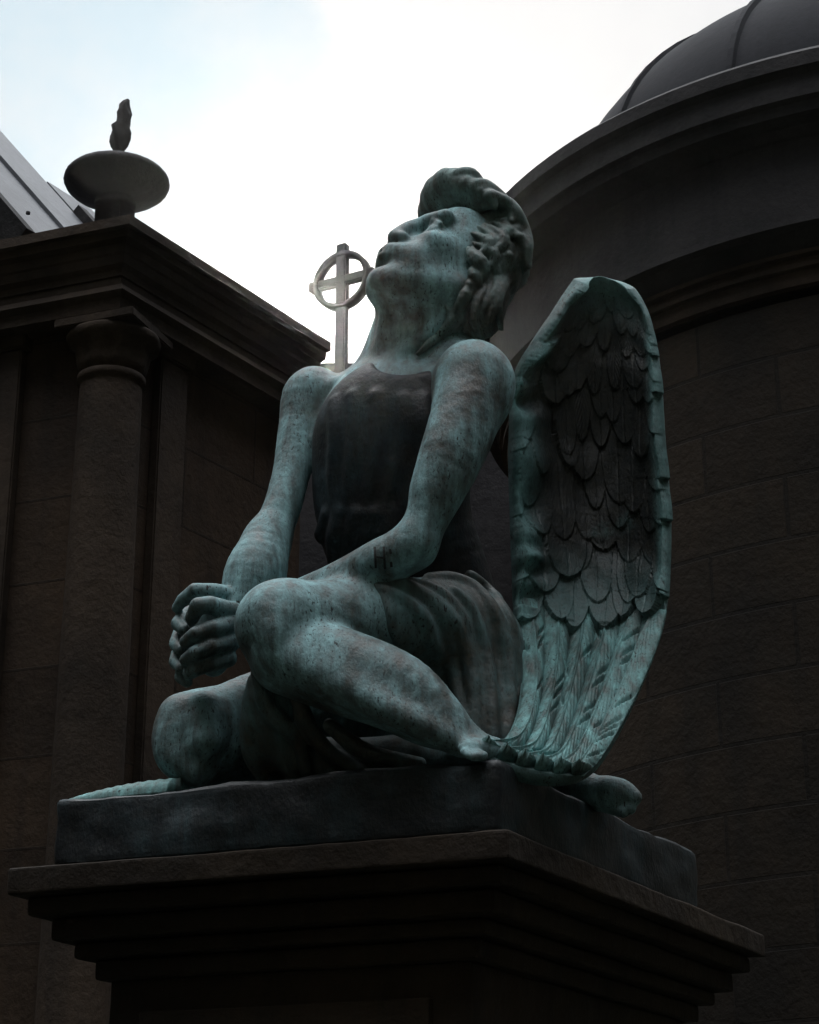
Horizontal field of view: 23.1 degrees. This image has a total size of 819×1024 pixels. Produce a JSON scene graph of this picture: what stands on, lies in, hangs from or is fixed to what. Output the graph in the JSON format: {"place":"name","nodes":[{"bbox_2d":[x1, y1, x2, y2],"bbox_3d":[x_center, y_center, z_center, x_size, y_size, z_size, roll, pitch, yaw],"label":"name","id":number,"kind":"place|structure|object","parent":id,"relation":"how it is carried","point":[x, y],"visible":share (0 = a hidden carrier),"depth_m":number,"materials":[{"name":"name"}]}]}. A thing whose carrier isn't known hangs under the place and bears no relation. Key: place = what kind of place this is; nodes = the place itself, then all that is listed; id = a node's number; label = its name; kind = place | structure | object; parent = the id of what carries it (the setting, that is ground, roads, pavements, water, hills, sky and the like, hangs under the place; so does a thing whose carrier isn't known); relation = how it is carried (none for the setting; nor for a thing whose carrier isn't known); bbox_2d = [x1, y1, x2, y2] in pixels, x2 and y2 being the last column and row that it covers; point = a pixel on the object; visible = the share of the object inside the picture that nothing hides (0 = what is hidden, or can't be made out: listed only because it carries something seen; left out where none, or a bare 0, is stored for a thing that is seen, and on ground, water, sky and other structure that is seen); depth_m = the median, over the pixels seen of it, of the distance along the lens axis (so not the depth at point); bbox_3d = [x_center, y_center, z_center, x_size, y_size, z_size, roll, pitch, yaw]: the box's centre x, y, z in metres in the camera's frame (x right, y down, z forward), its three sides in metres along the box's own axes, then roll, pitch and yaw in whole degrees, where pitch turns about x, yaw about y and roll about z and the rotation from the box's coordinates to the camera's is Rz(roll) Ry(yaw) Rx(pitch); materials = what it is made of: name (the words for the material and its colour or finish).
{"place":"outdoors","nodes":[
{"label":"outdoors","id":0,"kind":"place"},
{"bbox_2d":[0,0,750,362],"label":"sky","id":1,"kind":"structure","parent":0,"point":[283,133],"materials":[{"name":"white"}]},
{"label":"ground","id":2,"kind":"structure","parent":0,"visible":0},
{"bbox_2d":[0,131,330,1023],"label":"mausoleum","id":3,"kind":"structure","parent":2,"relation":"on","point":[146,371],"depth_m":10.27,"materials":[{"name":"stone"}]},
{"bbox_2d":[63,99,169,220],"bbox_3d":[-1.585,-1.867,10.859,0.571,0.884,0.571,0,-21,0],"label":"urn","id":4,"kind":"object","parent":3,"relation":"on","point":[117,180],"visible":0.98,"depth_m":10.69,"materials":[{"name":"stone"}]},
{"bbox_2d":[309,243,374,372],"bbox_3d":[-0.434,1.981,11.580,0.484,8.001,0.060,-11,-24,26],"label":"celtic cross","id":5,"kind":"object","parent":2,"relation":"on","point":[341,281],"visible":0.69,"depth_m":12.89,"materials":[{"name":"grey stone"}]},
{"bbox_2d":[7,829,764,1023],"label":"stone pedestal","id":6,"kind":"object","parent":2,"relation":"on","point":[502,926],"visible":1,"depth_m":4.19,"materials":[{"name":"brown stone"}]},
{"bbox_2d":[54,167,697,906],"bbox_3d":[0.021,0.057,4.878,1.200,1.744,1.292,-13,-25,31],"label":"angel statue","id":7,"kind":"object","parent":6,"relation":"on","point":[410,675],"visible":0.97,"depth_m":4.48,"materials":[{"name":"teal metal"}]},
{"bbox_2d":[299,0,818,1023],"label":"rotunda","id":8,"kind":"structure","parent":2,"relation":"on","point":[677,188],"depth_m":11.15,"materials":[{"name":"stone"}]}
]}

